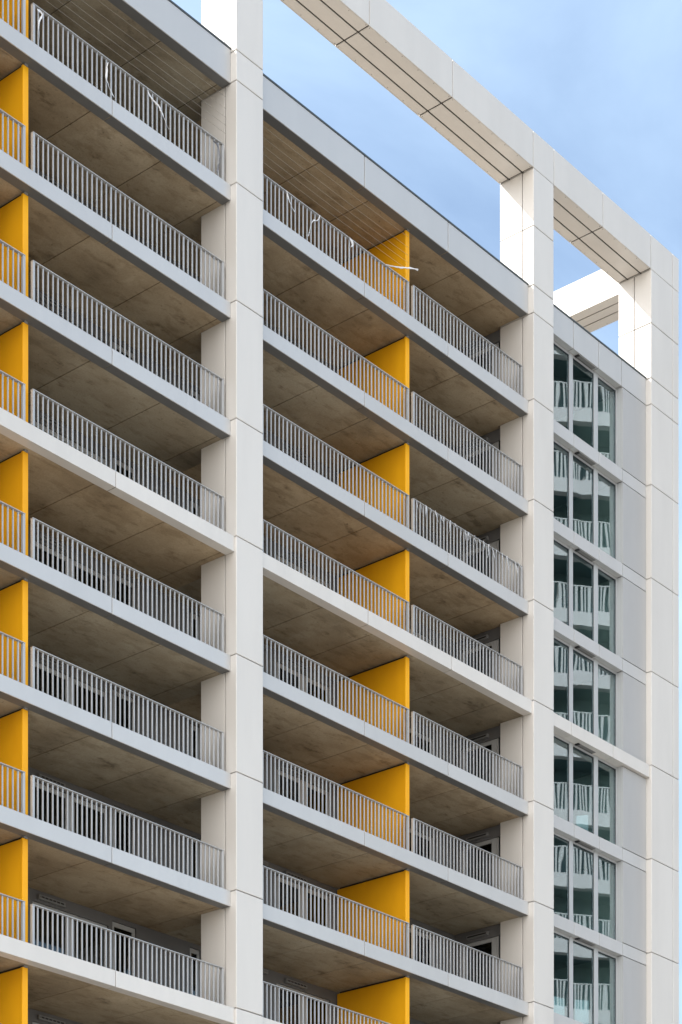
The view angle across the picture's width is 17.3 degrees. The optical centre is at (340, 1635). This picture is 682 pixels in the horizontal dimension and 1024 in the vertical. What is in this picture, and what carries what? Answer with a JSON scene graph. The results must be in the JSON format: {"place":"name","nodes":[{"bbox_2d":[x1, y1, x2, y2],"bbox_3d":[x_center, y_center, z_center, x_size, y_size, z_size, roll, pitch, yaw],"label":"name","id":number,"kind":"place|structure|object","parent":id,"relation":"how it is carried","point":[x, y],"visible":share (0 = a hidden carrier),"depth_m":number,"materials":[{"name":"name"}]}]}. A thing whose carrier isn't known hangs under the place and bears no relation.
{"place":"outdoors","nodes":[
{"label":"outdoors","id":0,"kind":"place"},
{"bbox_2d":[172,0,681,1023],"label":"sky","id":1,"kind":"structure","parent":0,"point":[599,81],"materials":[{"name":"blue"}]},
{"bbox_3d":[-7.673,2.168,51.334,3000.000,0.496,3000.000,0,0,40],"label":"ground","id":2,"kind":"structure","parent":0,"visible":0},
{"bbox_2d":[0,0,678,1023],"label":"apartment building","id":3,"kind":"structure","parent":2,"relation":"on","point":[312,710],"depth_m":61.11,"materials":[{"name":"concrete"}]},
{"bbox_2d":[37,9,42,29],"bbox_3d":[-7.020,-37.593,52.445,0.040,0.669,0.165,0,0,45],"label":"plastic strip","id":4,"kind":"object","parent":3,"relation":"hanging from","point":[41,16],"visible":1,"depth_m":52.44,"materials":[{"name":"white plastic"}]},
{"bbox_2d":[105,62,113,96],"bbox_3d":[-5.569,-37.490,54.155,0.070,0.728,0.287,0,0,40],"label":"plastic strip","id":5,"kind":"object","parent":3,"relation":"hanging from","point":[106,73],"visible":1,"depth_m":54.08,"materials":[{"name":"white plastic"}]},
{"bbox_2d":[47,1,225,133],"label":"stretched wire","id":6,"kind":"object","parent":3,"relation":"attached to","point":[133,65],"visible":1,"depth_m":54.87,"materials":[{"name":"metal"}]},
{"bbox_2d":[59,1,224,124],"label":"stretched wire","id":7,"kind":"object","parent":3,"relation":"attached to","point":[147,67],"visible":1,"depth_m":55.20,"materials":[{"name":"grey metal"}]},
{"bbox_2d":[69,0,224,116],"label":"stretched wire","id":8,"kind":"object","parent":3,"relation":"attached to","point":[145,57],"visible":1,"depth_m":55.33,"materials":[{"name":"metal"}]},
{"bbox_2d":[83,1,225,108],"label":"stretched wire","id":9,"kind":"object","parent":3,"relation":"attached to","point":[160,59],"visible":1,"depth_m":55.69,"materials":[{"name":"grey metal"}]},
{"bbox_2d":[147,88,168,128],"bbox_3d":[-4.503,-37.643,55.419,0.053,0.647,0.773,0,0,40],"label":"plastic strip","id":10,"kind":"object","parent":3,"relation":"hanging from","point":[154,101],"visible":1,"depth_m":55.37,"materials":[{"name":"white plastic"}]},
{"bbox_2d":[98,0,222,94],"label":"stretched wire","id":11,"kind":"object","parent":3,"relation":"attached to","point":[157,45],"visible":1,"depth_m":55.43,"materials":[{"name":"metal"}]},
{"bbox_2d":[213,141,219,171],"bbox_3d":[-3.149,-37.492,57.019,0.041,0.744,0.275,0,0,40],"label":"plastic strip","id":12,"kind":"object","parent":3,"relation":"hanging from","point":[219,155],"visible":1,"depth_m":57.06,"materials":[{"name":"grey plastic"}]},
{"bbox_2d":[266,164,401,265],"bbox_3d":[-0.202,-38.301,60.601,0.006,0.037,6.458,0,0,40],"label":"stretched wire","id":13,"kind":"object","parent":3,"relation":"attached to","point":[329,212],"visible":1,"depth_m":60.47,"materials":[{"name":"grey metal"}]},
{"bbox_2d":[263,137,405,245],"bbox_3d":[-0.202,-38.946,60.604,0.006,0.037,6.458,0,0,40],"label":"stretched wire","id":14,"kind":"object","parent":3,"relation":"attached to","point":[333,191],"visible":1,"depth_m":60.51,"materials":[{"name":"grey metal"}]},
{"bbox_2d":[266,148,405,253],"bbox_3d":[-0.202,-38.721,60.603,0.006,0.037,6.458,0,0,40],"label":"stretched wire","id":15,"kind":"object","parent":3,"relation":"attached to","point":[335,201],"visible":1,"depth_m":60.47,"materials":[{"name":"grey metal"}]},
{"bbox_2d":[265,155,406,261],"bbox_3d":[-0.202,-38.515,60.602,0.006,0.037,6.458,0,0,40],"label":"stretched wire","id":16,"kind":"object","parent":3,"relation":"attached to","point":[337,210],"visible":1,"depth_m":60.72,"materials":[{"name":"grey metal"}]},
{"bbox_2d":[266,128,407,236],"bbox_3d":[-0.202,-39.241,60.605,0.006,0.037,6.458,0,0,40],"label":"stretched wire","id":17,"kind":"object","parent":3,"relation":"attached to","point":[334,181],"visible":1,"depth_m":60.51,"materials":[{"name":"grey metal"}]},
{"bbox_2d":[386,264,417,270],"bbox_3d":[1.701,-38.144,62.653,1.299,0.433,0.040,0,0,-44],"label":"plastic strip","id":18,"kind":"object","parent":3,"relation":"on","point":[402,267],"visible":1,"depth_m":62.67,"materials":[{"name":"white plastic"}]},
{"bbox_2d":[553,996,564,1015],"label":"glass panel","id":19,"kind":"object","parent":3,"relation":"in","point":[559,1005],"visible":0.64,"depth_m":68.90,"materials":[{"name":"clear glass"}]},
{"bbox_2d":[574,1000,588,1023],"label":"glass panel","id":20,"kind":"object","parent":3,"relation":"in","point":[581,1010],"visible":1,"depth_m":69.81,"materials":[{"name":"clear glass"}]},
{"bbox_2d":[576,815,587,830],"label":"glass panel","id":21,"kind":"object","parent":3,"relation":"in","point":[581,821],"visible":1,"depth_m":69.88,"materials":[{"name":"glass"}]},
{"bbox_2d":[554,341,616,464],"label":"window","id":22,"kind":"structure","parent":3,"relation":"in","point":[570,358],"depth_m":70.21,"materials":[{"name":"white metal"}]},
{"bbox_2d":[554,439,616,559],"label":"window","id":23,"kind":"structure","parent":3,"relation":"in","point":[570,455],"depth_m":70.19,"materials":[{"name":"white metal"}]},
{"bbox_2d":[554,537,616,654],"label":"window","id":24,"kind":"structure","parent":3,"relation":"in","point":[570,552],"depth_m":70.17,"materials":[{"name":"white metal"}]},
{"bbox_2d":[554,636,616,746],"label":"window","id":25,"kind":"structure","parent":3,"relation":"in","point":[570,649],"depth_m":70.17,"materials":[{"name":"grey metal"}]},
{"bbox_2d":[554,734,616,844],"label":"window","id":26,"kind":"structure","parent":3,"relation":"in","point":[569,746],"depth_m":70.15,"materials":[{"name":"grey metal"}]},
{"bbox_2d":[554,832,616,939],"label":"window","id":27,"kind":"structure","parent":3,"relation":"in","point":[569,843],"depth_m":70.14,"materials":[{"name":"grey metal"}]},
{"bbox_2d":[554,930,616,1023],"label":"window frame","id":28,"kind":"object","parent":3,"relation":"in","point":[569,940],"depth_m":70.12,"materials":[{"name":"grey metal"}]}
]}

